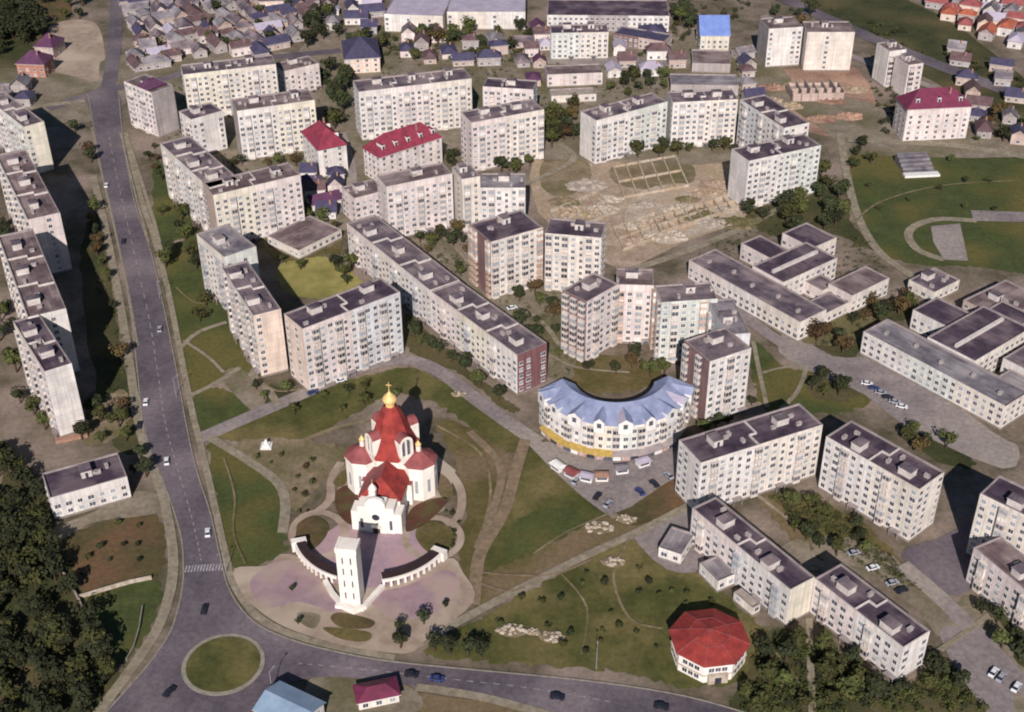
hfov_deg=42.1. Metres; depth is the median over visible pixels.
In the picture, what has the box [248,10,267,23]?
house
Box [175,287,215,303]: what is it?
worn track
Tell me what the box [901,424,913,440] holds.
tree
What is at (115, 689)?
pavement
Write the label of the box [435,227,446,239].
tree
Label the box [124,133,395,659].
pavement
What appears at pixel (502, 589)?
worn track
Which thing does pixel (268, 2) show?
stone house
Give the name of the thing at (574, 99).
tree
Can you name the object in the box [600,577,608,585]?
shrub
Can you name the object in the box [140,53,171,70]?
house
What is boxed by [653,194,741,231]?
foundation walls
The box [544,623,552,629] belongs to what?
shrub
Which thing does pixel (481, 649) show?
tree
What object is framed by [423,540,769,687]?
lawn
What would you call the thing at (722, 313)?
apartment block
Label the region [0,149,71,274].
apartment block
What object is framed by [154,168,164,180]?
tree
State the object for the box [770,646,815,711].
worn track
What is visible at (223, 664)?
roundabout lawn
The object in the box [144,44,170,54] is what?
house
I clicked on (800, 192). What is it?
tree
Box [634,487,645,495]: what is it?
car
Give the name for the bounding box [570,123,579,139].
tree
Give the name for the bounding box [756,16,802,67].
apartment block
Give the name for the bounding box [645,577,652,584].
shrub
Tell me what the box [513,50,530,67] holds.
house
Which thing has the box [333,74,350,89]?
tree
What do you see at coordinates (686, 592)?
shrub
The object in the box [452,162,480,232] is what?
apartment block
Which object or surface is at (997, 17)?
house
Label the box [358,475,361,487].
window
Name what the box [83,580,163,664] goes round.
lawn
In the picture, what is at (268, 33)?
tree
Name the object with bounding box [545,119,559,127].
tree
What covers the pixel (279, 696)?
teal roofed shed
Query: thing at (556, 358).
worn track
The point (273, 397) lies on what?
path
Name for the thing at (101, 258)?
tree
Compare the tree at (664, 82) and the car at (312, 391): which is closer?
the car at (312, 391)
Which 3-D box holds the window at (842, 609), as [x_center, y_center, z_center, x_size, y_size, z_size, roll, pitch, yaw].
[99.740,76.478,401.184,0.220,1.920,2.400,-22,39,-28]
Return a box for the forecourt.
[306,523,447,587]
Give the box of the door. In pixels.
[371,524,380,532]
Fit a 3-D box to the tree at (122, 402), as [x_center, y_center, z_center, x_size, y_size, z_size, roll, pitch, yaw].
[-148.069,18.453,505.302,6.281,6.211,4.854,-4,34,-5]
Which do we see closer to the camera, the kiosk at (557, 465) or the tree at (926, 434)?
the kiosk at (557, 465)
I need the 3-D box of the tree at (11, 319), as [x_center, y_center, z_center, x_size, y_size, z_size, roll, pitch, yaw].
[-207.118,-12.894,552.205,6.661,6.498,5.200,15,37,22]
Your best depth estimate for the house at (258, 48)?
802.04 m
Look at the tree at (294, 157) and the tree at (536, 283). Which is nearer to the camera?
the tree at (536, 283)
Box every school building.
[688,222,888,341]
[860,297,1023,429]
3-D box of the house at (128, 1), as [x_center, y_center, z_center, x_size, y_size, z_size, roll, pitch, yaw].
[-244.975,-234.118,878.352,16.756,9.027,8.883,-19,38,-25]
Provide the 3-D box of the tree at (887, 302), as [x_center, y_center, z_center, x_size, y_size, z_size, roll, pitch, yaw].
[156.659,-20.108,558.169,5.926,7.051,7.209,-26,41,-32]
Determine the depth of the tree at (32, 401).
502.11 m
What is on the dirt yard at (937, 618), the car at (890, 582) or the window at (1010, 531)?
the car at (890, 582)
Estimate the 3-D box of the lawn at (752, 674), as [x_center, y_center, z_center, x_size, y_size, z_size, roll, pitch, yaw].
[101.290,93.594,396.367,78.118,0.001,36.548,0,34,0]
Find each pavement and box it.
[90,175,178,711]
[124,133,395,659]
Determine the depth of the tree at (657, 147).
684.10 m
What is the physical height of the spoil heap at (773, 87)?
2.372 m
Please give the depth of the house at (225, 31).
828.44 m
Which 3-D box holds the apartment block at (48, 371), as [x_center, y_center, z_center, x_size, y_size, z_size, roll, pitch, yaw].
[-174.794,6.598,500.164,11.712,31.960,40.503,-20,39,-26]
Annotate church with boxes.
[344,382,437,533]
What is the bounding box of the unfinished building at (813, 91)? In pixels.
[786,78,844,100]
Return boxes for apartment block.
[0,91,53,174]
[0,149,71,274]
[0,228,79,373]
[13,314,84,437]
[124,74,179,137]
[160,136,239,230]
[179,102,227,153]
[181,54,278,116]
[196,223,259,309]
[202,162,304,241]
[221,260,287,377]
[231,88,316,160]
[276,55,321,91]
[284,277,403,390]
[341,179,378,220]
[347,214,458,328]
[353,67,471,140]
[377,162,453,237]
[431,280,546,395]
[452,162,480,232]
[460,99,543,171]
[467,209,542,299]
[480,172,525,219]
[483,77,536,105]
[545,218,605,291]
[550,21,608,60]
[561,272,619,361]
[580,92,667,164]
[616,268,653,343]
[649,281,717,362]
[666,89,737,147]
[675,403,822,509]
[680,327,750,422]
[690,497,814,625]
[706,298,749,344]
[727,133,820,209]
[736,94,808,146]
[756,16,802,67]
[799,20,854,70]
[809,563,929,685]
[818,420,943,542]
[872,39,906,87]
[890,52,923,95]
[965,475,1023,556]
[965,536,1023,630]
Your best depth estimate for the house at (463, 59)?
790.53 m
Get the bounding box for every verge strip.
[91,127,138,345]
[120,133,149,241]
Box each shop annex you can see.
[658,526,692,565]
[699,556,734,592]
[733,588,760,616]
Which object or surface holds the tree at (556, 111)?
on the ground at (68, 184)
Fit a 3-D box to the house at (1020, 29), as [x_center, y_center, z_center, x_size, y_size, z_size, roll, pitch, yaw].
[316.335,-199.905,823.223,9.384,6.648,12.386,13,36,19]
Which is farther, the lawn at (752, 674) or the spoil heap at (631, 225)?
the spoil heap at (631, 225)
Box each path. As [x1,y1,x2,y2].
[126,139,162,249]
[158,238,183,262]
[178,321,226,348]
[183,340,224,372]
[186,367,240,397]
[206,434,290,532]
[248,371,280,404]
[288,510,348,558]
[297,419,370,441]
[312,461,344,514]
[401,515,464,559]
[415,683,552,711]
[416,503,689,649]
[437,462,465,525]
[466,430,505,548]
[469,439,530,604]
[751,341,768,406]
[762,366,805,372]
[778,367,808,408]
[806,618,815,711]
[836,132,916,277]
[922,611,995,664]
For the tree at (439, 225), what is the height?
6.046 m
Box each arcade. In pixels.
[291,536,337,582]
[381,545,447,586]
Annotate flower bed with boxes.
[296,516,328,548]
[297,612,320,627]
[323,627,371,641]
[331,612,374,628]
[333,469,346,486]
[335,485,358,524]
[405,497,447,531]
[415,522,454,551]
[437,471,452,497]
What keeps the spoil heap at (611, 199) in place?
on the building site ground at (617, 255)
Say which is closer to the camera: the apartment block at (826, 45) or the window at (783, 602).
the window at (783, 602)
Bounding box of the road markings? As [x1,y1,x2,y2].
[108,133,608,701]
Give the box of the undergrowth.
[737,628,990,711]
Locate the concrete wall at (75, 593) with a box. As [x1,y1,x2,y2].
[52,553,82,606]
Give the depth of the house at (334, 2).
874.45 m
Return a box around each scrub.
[89,48,921,589]
[378,0,1023,139]
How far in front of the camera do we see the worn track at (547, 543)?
447.90 m
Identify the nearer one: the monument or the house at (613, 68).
the monument
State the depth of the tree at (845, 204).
623.76 m
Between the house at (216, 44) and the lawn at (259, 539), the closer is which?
the lawn at (259, 539)
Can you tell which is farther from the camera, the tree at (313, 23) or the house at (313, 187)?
the tree at (313, 23)
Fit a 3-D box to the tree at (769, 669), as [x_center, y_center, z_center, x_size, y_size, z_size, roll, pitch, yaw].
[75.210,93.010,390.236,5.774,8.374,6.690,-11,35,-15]
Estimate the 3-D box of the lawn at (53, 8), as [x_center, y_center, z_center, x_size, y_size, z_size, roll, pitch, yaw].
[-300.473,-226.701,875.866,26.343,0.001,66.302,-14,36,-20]
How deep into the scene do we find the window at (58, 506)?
452.41 m
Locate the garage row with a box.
[613,26,671,49]
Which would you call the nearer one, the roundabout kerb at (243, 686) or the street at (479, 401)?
the roundabout kerb at (243, 686)
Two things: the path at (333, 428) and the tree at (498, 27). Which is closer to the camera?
the path at (333, 428)
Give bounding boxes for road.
[45,48,341,110]
[87,88,738,711]
[100,0,122,89]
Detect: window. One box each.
[7,181,61,269]
[54,503,61,509]
[65,500,72,506]
[87,494,94,499]
[89,501,95,506]
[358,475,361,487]
[362,703,368,708]
[372,515,379,520]
[376,700,382,705]
[414,480,417,493]
[427,478,430,491]
[559,18,667,25]
[660,551,666,557]
[662,318,667,322]
[689,274,823,338]
[694,665,699,671]
[708,668,714,673]
[781,599,786,607]
[789,267,834,292]
[811,607,816,614]
[814,585,820,593]
[827,620,833,628]
[831,466,836,472]
[831,599,837,607]
[832,459,837,465]
[840,606,845,613]
[845,483,851,489]
[861,499,866,505]
[862,336,1023,425]
[868,511,873,517]
[872,648,878,656]
[884,640,890,649]
[887,507,893,514]
[904,517,910,524]
[905,510,912,517]
[908,496,915,503]
[969,568,974,576]
[977,340,1018,370]
[983,532,989,538]
[983,589,988,597]
[1005,535,1011,541]
[1007,528,1013,534]
[1011,513,1017,520]
[1011,596,1017,604]
[1013,588,1019,597]
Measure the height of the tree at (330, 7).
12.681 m
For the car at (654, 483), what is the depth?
466.97 m
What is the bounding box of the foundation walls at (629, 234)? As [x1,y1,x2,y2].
[613,211,666,250]
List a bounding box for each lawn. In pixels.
[0,0,48,68]
[0,462,120,711]
[33,0,72,26]
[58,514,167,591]
[79,214,138,455]
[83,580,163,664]
[151,159,252,392]
[186,636,260,691]
[193,387,249,430]
[206,442,288,567]
[217,367,519,453]
[264,238,341,262]
[265,383,301,403]
[275,256,363,298]
[402,314,520,413]
[416,692,521,711]
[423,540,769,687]
[435,418,512,579]
[472,517,645,608]
[482,446,611,580]
[504,506,588,560]
[557,354,662,393]
[617,477,684,525]
[729,627,986,711]
[745,175,874,251]
[750,340,870,413]
[758,493,903,564]
[800,0,1023,128]
[804,371,859,401]
[814,298,917,357]
[848,155,1023,273]
[900,427,976,468]
[984,601,1023,666]
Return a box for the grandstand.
[894,152,939,177]
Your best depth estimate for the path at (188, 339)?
552.14 m
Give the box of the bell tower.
[334,536,364,610]
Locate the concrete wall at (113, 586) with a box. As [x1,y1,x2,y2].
[79,575,151,597]
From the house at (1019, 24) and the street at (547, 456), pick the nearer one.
the street at (547, 456)
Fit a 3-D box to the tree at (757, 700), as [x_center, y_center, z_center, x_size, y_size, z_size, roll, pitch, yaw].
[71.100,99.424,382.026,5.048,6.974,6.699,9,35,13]
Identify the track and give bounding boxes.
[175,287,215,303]
[223,457,245,562]
[255,372,304,391]
[298,441,344,454]
[437,425,491,531]
[457,249,560,345]
[480,582,525,591]
[483,558,592,575]
[533,513,607,553]
[547,352,628,372]
[559,572,588,654]
[612,537,661,628]
[757,494,902,585]
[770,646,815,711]
[853,180,1013,222]
[904,217,976,260]
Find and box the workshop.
[962,279,1023,312]
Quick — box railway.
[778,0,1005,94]
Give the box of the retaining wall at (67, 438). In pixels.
[55,432,87,443]
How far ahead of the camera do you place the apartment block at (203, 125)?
687.03 m
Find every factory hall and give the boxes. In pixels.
[384,0,450,32]
[447,0,525,29]
[547,0,668,32]
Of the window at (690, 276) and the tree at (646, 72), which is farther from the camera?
the tree at (646, 72)
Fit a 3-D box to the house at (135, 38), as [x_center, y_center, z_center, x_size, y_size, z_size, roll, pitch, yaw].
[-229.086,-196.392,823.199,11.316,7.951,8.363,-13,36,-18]
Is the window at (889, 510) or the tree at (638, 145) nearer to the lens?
the window at (889, 510)
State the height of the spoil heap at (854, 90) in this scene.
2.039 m
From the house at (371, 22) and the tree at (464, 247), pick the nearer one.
the tree at (464, 247)
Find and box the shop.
[352,676,400,709]
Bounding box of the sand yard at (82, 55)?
[48,20,104,81]
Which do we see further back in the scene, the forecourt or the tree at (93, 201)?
the tree at (93, 201)
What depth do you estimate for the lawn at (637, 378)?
523.25 m
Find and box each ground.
[0,0,1023,711]
[530,160,749,267]
[539,160,591,196]
[609,162,695,188]
[624,183,746,237]
[784,66,875,136]
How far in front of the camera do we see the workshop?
556.31 m
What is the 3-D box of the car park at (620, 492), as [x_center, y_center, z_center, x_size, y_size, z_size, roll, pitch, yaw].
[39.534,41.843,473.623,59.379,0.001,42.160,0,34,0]
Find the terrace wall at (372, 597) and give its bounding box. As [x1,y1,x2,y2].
[323,579,384,614]
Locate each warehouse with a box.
[545,63,602,86]
[549,87,595,103]
[669,73,738,96]
[691,49,730,72]
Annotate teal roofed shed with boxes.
[252,681,325,711]
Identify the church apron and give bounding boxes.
[334,456,455,518]
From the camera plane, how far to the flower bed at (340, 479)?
471.45 m
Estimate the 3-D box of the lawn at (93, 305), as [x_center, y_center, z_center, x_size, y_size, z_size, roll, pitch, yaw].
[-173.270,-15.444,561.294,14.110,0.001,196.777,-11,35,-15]
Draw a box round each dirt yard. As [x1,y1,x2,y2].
[0,68,96,126]
[69,80,125,122]
[83,389,130,445]
[99,49,360,246]
[235,437,346,510]
[296,26,790,180]
[412,233,575,379]
[780,537,876,577]
[791,96,1023,157]
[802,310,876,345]
[811,534,1023,711]
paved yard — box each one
[50,491,160,538]
[223,368,266,409]
[305,676,422,711]
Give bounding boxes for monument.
[260,439,272,449]
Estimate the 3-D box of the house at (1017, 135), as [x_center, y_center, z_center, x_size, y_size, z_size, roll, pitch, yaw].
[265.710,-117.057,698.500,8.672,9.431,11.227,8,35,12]
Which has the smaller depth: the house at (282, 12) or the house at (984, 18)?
the house at (984, 18)
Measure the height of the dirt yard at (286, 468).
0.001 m
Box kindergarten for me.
[907,267,959,301]
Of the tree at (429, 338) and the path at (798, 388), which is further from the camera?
the tree at (429, 338)
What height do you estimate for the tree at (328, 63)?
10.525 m
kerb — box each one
[87,94,183,711]
[118,91,743,711]
[181,633,264,695]
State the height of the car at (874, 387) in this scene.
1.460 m
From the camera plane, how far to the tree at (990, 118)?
711.75 m
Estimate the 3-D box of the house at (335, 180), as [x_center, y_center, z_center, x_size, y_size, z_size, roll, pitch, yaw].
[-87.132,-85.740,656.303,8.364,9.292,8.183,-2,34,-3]
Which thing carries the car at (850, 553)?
on the dirt yard at (937, 618)
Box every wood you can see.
[0,0,48,51]
[0,439,116,711]
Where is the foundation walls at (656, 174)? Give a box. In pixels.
[613,155,688,197]
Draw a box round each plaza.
[233,554,474,653]
[250,560,342,611]
[368,570,459,618]
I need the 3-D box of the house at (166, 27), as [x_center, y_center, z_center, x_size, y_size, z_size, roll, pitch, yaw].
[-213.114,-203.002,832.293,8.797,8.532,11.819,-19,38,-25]
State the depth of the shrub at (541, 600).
418.97 m
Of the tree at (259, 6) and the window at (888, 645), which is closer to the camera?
the window at (888, 645)
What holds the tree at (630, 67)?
on the ground at (68, 184)
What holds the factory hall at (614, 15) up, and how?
on the ground at (68, 184)
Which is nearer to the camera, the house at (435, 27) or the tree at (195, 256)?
the tree at (195, 256)
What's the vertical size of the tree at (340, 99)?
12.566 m
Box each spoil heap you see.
[547,196,579,206]
[558,205,600,219]
[564,178,607,191]
[588,204,619,214]
[597,195,623,202]
[616,221,641,229]
[621,237,647,245]
[631,201,658,208]
[637,218,673,228]
[643,229,687,243]
[659,203,690,214]
[674,195,701,202]
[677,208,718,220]
[686,185,727,197]
[697,217,731,228]
[702,178,728,187]
[713,206,738,213]
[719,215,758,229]
[758,83,786,90]
[770,97,782,102]
[780,101,803,109]
[785,80,811,85]
[805,114,835,123]
[817,97,845,104]
[833,112,862,120]
[843,86,867,93]
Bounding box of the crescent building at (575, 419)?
[538,376,694,460]
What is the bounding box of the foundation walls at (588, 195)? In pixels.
[549,190,613,220]
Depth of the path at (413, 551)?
444.24 m
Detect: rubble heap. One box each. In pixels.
[450,390,465,396]
[495,623,526,637]
[525,627,540,635]
[538,631,565,643]
[584,520,614,533]
[600,556,624,567]
[616,514,636,523]
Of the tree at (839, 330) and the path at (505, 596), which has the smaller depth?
the path at (505, 596)
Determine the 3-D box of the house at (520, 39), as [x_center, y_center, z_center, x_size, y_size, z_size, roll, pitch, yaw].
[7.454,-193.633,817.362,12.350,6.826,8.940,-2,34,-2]
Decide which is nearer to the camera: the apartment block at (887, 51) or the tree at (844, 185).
the tree at (844, 185)
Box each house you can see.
[0,83,10,89]
[0,86,12,96]
[9,71,32,94]
[14,87,36,106]
[15,50,55,77]
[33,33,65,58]
[118,0,127,6]
[121,0,148,16]
[125,13,144,30]
[125,48,143,58]
[125,53,143,72]
[127,0,149,5]
[131,21,148,34]
[131,32,150,47]
[135,8,151,23]
[137,36,156,54]
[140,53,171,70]
[143,15,162,31]
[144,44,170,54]
[148,28,165,45]
[149,0,166,11]
[149,0,172,6]
[150,8,174,25]
[160,47,181,62]
[161,22,178,33]
[164,30,187,43]
[166,3,185,11]
[169,39,193,54]
[171,5,188,18]
[173,0,198,6]
[173,17,193,28]
[175,25,201,38]
[181,1,201,14]
[186,12,210,25]
[190,41,207,58]
[195,25,218,43]
[199,19,213,26]
[201,0,221,13]
[205,31,227,53]
[212,15,231,33]
[214,7,230,18]
[219,26,236,36]
[220,0,236,10]
[226,11,246,26]
[227,27,246,41]
[227,38,251,56]
[234,20,253,32]
[235,0,249,15]
[243,3,257,20]
[243,28,264,41]
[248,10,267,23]
[249,40,269,55]
[253,19,282,35]
[258,0,285,6]
[260,33,290,50]
[262,24,280,36]
[263,2,290,13]
[266,10,287,28]
[277,6,297,17]
[283,23,303,42]
[285,11,302,28]
[290,0,305,5]
[294,0,314,13]
[297,6,313,21]
[299,162,317,174]
[301,117,347,176]
[301,174,322,189]
[303,179,325,196]
[305,189,342,211]
[315,200,337,218]
[321,0,336,4]
[321,4,338,16]
[326,14,340,30]
[326,166,344,183]
[326,172,343,192]
[341,36,380,72]
[343,9,368,24]
[344,0,358,9]
[358,2,384,17]
[360,18,377,35]
[361,122,442,181]
[362,0,381,3]
[399,40,413,57]
[400,21,415,41]
[413,30,429,50]
[422,47,436,63]
[431,23,445,42]
[439,42,457,58]
[451,52,474,66]
[461,33,479,49]
[476,48,501,65]
[486,29,503,43]
[487,39,508,53]
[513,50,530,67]
[514,35,533,47]
[523,41,539,56]
[525,71,541,85]
[529,17,544,34]
[532,52,546,67]
[533,25,549,40]
[537,36,549,50]
[604,60,621,77]
[613,37,626,55]
[617,50,636,67]
[638,24,666,32]
[638,60,664,76]
[645,42,671,59]
[666,49,687,68]
[669,608,750,684]
[696,15,730,49]
[731,44,756,58]
[736,52,756,68]
[737,63,755,76]
[737,76,756,89]
[740,86,766,98]
[892,87,972,140]
[924,0,949,9]
[940,4,958,21]
[942,2,961,14]
[947,39,966,54]
[949,51,972,67]
[955,69,978,85]
[957,8,977,23]
[958,16,972,30]
[959,0,983,15]
[963,78,981,97]
[966,94,993,111]
[969,108,987,121]
[973,116,992,138]
[976,12,992,31]
[977,21,997,41]
[981,1,1003,11]
[982,0,1000,11]
[982,10,1006,25]
[989,57,1014,71]
[993,69,1013,86]
[996,17,1017,36]
[1001,0,1023,9]
[1002,105,1017,124]
[1003,2,1020,17]
[1004,86,1023,103]
[1006,11,1023,22]
[1007,32,1023,49]
[1009,122,1023,144]
[1016,21,1023,28]
[1016,25,1023,33]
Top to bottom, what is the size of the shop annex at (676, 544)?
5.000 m
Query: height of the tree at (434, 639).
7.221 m
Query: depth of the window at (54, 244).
588.97 m
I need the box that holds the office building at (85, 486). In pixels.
[42,452,131,520]
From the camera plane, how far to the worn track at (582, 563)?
431.10 m
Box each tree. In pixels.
[0,217,5,224]
[0,223,9,233]
[0,229,8,234]
[0,302,8,320]
[0,321,6,341]
[1,299,11,311]
[2,346,18,355]
[3,348,20,372]
[4,316,16,330]
[10,385,25,403]
[24,394,39,414]
[35,411,49,429]
[60,8,69,18]
[67,119,77,132]
[72,419,90,439]
[73,7,82,18]
[79,140,93,151]
[82,147,95,162]
[83,393,102,409]
[86,212,94,222]
[87,196,100,212]
[87,222,98,232]
[88,241,102,255]
[90,231,104,240]
[91,402,105,421]
[93,431,105,442]
[97,254,106,265]
[98,267,111,279]
[104,406,128,427]
[108,300,117,308]
[108,341,128,358]
[113,396,129,409]
[117,425,131,441]
[128,463,137,474]
[132,444,144,457]
[136,456,152,477]
[143,151,151,160]
[152,35,163,45]
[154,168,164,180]
[155,204,166,215]
[156,246,172,267]
[161,239,175,256]
[173,202,189,220]
[173,219,183,226]
[174,221,192,240]
[184,240,198,258]
[187,252,199,269]
[191,307,206,322]
[196,288,211,306]
[204,29,213,36]
[211,0,222,9]
[220,35,229,43]
[227,156,237,167]
[236,154,245,164]
[252,378,259,389]
[254,18,262,22]
[256,3,264,8]
[259,389,267,399]
[264,157,270,164]
[265,30,274,36]
[273,152,283,163]
[277,254,285,262]
[280,380,290,393]
[288,150,300,165]
[288,402,298,415]
[294,617,301,623]
[295,258,305,269]
[299,30,312,47]
[301,10,314,24]
[302,13,318,28]
[303,201,310,208]
[304,207,312,216]
[310,3,325,21]
[310,19,321,34]
[314,207,330,220]
[316,23,328,38]
[318,389,327,398]
[320,0,334,15]
[320,56,336,73]
[320,68,327,81]
[323,77,334,86]
[323,107,344,128]
[325,86,333,96]
[325,86,334,98]
[328,254,341,268]
[330,91,351,112]
[331,22,342,36]
[331,82,343,92]
[331,221,338,226]
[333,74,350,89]
[335,261,350,278]
[336,89,351,104]
[337,63,349,72]
[338,65,356,86]
[338,404,345,412]
[340,273,350,284]
[342,252,357,268]
[343,383,353,394]
[345,32,352,38]
[352,30,367,37]
[356,392,370,405]
[358,378,369,390]
[361,27,371,35]
[372,33,386,49]
[391,388,400,396]
[392,631,408,647]
[394,618,404,630]
[405,320,420,336]
[409,48,420,60]
[413,25,426,33]
[413,333,424,345]
[414,230,424,242]
[415,608,429,624]
[423,244,431,253]
[423,334,435,348]
[424,27,433,36]
[424,230,438,247]
[425,631,441,651]
[427,29,444,44]
[431,338,446,354]
[435,224,444,230]
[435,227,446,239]
[440,634,458,655]
[442,600,448,606]
[443,30,452,40]
[445,148,459,155]
[445,155,456,167]
[445,227,460,245]
[445,349,459,362]
[446,23,459,38]
[446,30,457,41]
[449,219,464,230]
[455,30,463,41]
[455,263,464,275]
[456,351,471,368]
[460,15,475,25]
[460,234,467,242]
[460,636,475,657]
[461,24,473,34]
[462,242,467,251]
[470,369,485,386]
[474,638,489,659]
[476,34,487,44]
[480,42,489,48]
[491,384,505,399]
[492,156,509,171]
[494,24,503,32]
[507,39,518,50]
[507,157,522,172]
[511,284,524,301]
[512,307,530,324]
[513,18,526,32]
[523,28,533,34]
[524,153,533,166]
[526,279,543,292]
[528,323,544,335]
[532,315,540,323]
[534,291,547,304]
[544,106,565,122]
[544,300,561,317]
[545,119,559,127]
[545,127,558,147]
[545,296,561,307]
[546,124,564,142]
[548,100,561,117]
[551,323,560,333]
[554,347,563,357]
[557,108,569,117]
[559,122,573,140]
[560,114,572,123]
[566,92,579,105]
[566,102,578,120]
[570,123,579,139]
[582,360,595,371]
[606,81,614,91]
[609,360,620,373]
[619,74,629,87]
[620,70,629,74]
[624,86,632,96]
[625,350,637,368]
[628,64,635,70]
[628,341,641,356]
[629,139,645,156]
[630,67,639,77]
[634,81,642,90]
[639,358,660,377]
[642,69,651,76]
[644,76,657,87]
[653,143,666,156]
[655,66,669,78]
[656,357,671,376]
[658,136,669,146]
[659,79,667,89]
[669,3,678,18]
[670,138,684,154]
[674,5,686,25]
[677,0,693,17]
[683,12,696,30]
[684,6,693,17]
[685,10,698,27]
[685,142,695,151]
[697,418,712,432]
[708,138,719,150]
[709,412,723,428]
[718,136,732,150]
[722,414,733,423]
[730,143,738,147]
[739,679,756,698]
[741,197,755,215]
[748,395,757,405]
[751,691,768,711]
[752,635,771,656]
[757,207,770,221]
[758,659,777,681]
[770,3,780,15]
[773,669,793,688]
[774,189,794,214]
[776,637,798,661]
[780,199,798,220]
[784,221,796,228]
[784,491,801,508]
[788,513,802,531]
[789,625,812,646]
[791,214,802,226]
[792,197,809,216]
[794,8,803,15]
[794,185,808,200]
[795,12,811,24]
[796,692,816,709]
[799,522,816,539]
[804,0,818,16]
[804,493,820,510]
[806,318,827,341]
[807,376,823,390]
[811,181,828,199]
[812,501,832,518]
[813,532,825,548]
[814,629,837,653]
[815,656,847,680]
[817,365,832,381]
[818,158,831,178]
[818,212,833,230]
[819,384,830,396]
[820,321,835,336]
[822,174,837,188]
[822,197,838,212]
[823,650,840,664]
[824,689,839,703]
[830,536,844,555]
[831,179,851,200]
[831,209,844,225]
[833,334,854,353]
[833,374,850,395]
[834,327,847,335]
[836,198,851,212]
[836,672,861,700]
[839,375,852,382]
[844,645,860,664]
[848,156,860,168]
[848,311,860,324]
[849,514,863,530]
[851,663,873,682]
[852,144,861,155]
[853,528,867,540]
[855,136,867,144]
[858,309,873,320]
[860,539,871,551]
[864,151,877,163]
[864,291,880,309]
[866,672,892,702]
[872,302,890,322]
[879,299,893,311]
[891,294,910,315]
[893,677,911,692]
[899,286,910,296]
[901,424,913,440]
[904,291,921,309]
[908,419,920,433]
[910,435,929,451]
[921,672,942,689]
[923,432,932,441]
[925,651,952,674]
[939,427,958,447]
[951,669,970,688]
[974,599,992,614]
[982,114,996,121]
[990,103,1003,118]
[990,604,1008,623]
[991,628,1012,647]
[997,100,1012,115]
[998,126,1012,141]
[1009,626,1023,640]
[1009,637,1023,660]
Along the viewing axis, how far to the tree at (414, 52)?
796.26 m
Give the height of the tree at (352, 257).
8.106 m
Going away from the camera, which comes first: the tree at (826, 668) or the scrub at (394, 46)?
the tree at (826, 668)
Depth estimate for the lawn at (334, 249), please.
608.00 m
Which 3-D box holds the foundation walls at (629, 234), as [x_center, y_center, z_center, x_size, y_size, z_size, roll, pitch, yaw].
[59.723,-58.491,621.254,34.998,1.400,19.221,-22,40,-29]
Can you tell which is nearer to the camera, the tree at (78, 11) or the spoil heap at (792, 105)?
the spoil heap at (792, 105)
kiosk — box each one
[549,458,566,472]
[562,466,579,478]
[578,470,594,482]
[594,471,609,481]
[613,463,629,474]
[635,455,651,468]
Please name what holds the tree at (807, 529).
on the lawn at (782, 522)
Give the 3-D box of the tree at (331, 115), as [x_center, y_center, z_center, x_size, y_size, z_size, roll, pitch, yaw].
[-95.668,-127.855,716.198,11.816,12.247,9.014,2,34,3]
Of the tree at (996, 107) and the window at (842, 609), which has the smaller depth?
the window at (842, 609)
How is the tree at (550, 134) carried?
on the ground at (68, 184)
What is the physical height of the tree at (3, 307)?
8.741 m
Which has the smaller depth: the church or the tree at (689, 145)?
the church
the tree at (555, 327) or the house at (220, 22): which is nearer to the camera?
the tree at (555, 327)
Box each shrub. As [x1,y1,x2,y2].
[65,559,74,565]
[82,553,90,558]
[95,542,103,549]
[113,517,120,524]
[302,462,308,468]
[494,620,503,627]
[517,593,524,600]
[537,597,545,602]
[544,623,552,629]
[557,593,563,600]
[557,639,567,646]
[566,628,573,636]
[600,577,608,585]
[615,622,623,628]
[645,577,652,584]
[684,588,690,596]
[709,598,715,604]
[948,154,954,161]
[985,176,993,181]
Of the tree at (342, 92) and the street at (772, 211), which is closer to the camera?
the street at (772, 211)
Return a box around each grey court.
[931,224,967,260]
[971,210,1023,221]
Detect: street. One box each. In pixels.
[26,99,84,109]
[201,355,543,442]
[337,132,356,212]
[520,431,617,514]
[525,143,576,185]
[530,57,690,64]
[629,229,744,268]
[718,298,846,375]
[752,182,830,224]
[760,15,1020,120]
[848,137,1023,158]
[897,561,1023,694]
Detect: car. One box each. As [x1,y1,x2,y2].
[136,421,142,428]
[143,398,148,405]
[162,685,175,697]
[164,457,169,465]
[200,604,208,614]
[205,528,210,537]
[307,389,318,395]
[335,377,346,382]
[404,670,418,677]
[429,674,444,682]
[506,305,517,309]
[549,692,564,700]
[571,476,579,484]
[592,491,602,500]
[603,499,612,507]
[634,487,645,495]
[649,479,659,487]
[653,702,668,710]
[663,471,673,479]
[846,549,860,556]
[861,380,872,384]
[866,564,879,571]
[868,385,879,389]
[875,389,886,393]
[882,394,893,398]
[885,579,899,586]
[889,398,900,402]
[894,586,908,594]
[895,403,907,408]
[988,666,999,677]
[995,671,1006,682]
[1011,681,1022,692]
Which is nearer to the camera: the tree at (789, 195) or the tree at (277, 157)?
the tree at (789, 195)
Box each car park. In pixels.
[543,439,679,512]
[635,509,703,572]
[778,334,1019,468]
[902,522,972,595]
[939,626,1012,711]
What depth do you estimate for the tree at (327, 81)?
755.59 m
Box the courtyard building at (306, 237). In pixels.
[267,215,341,259]
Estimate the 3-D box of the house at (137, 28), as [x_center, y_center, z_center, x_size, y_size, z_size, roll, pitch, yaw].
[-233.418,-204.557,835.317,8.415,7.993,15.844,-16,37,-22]
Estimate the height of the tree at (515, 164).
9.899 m
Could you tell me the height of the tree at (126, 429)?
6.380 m

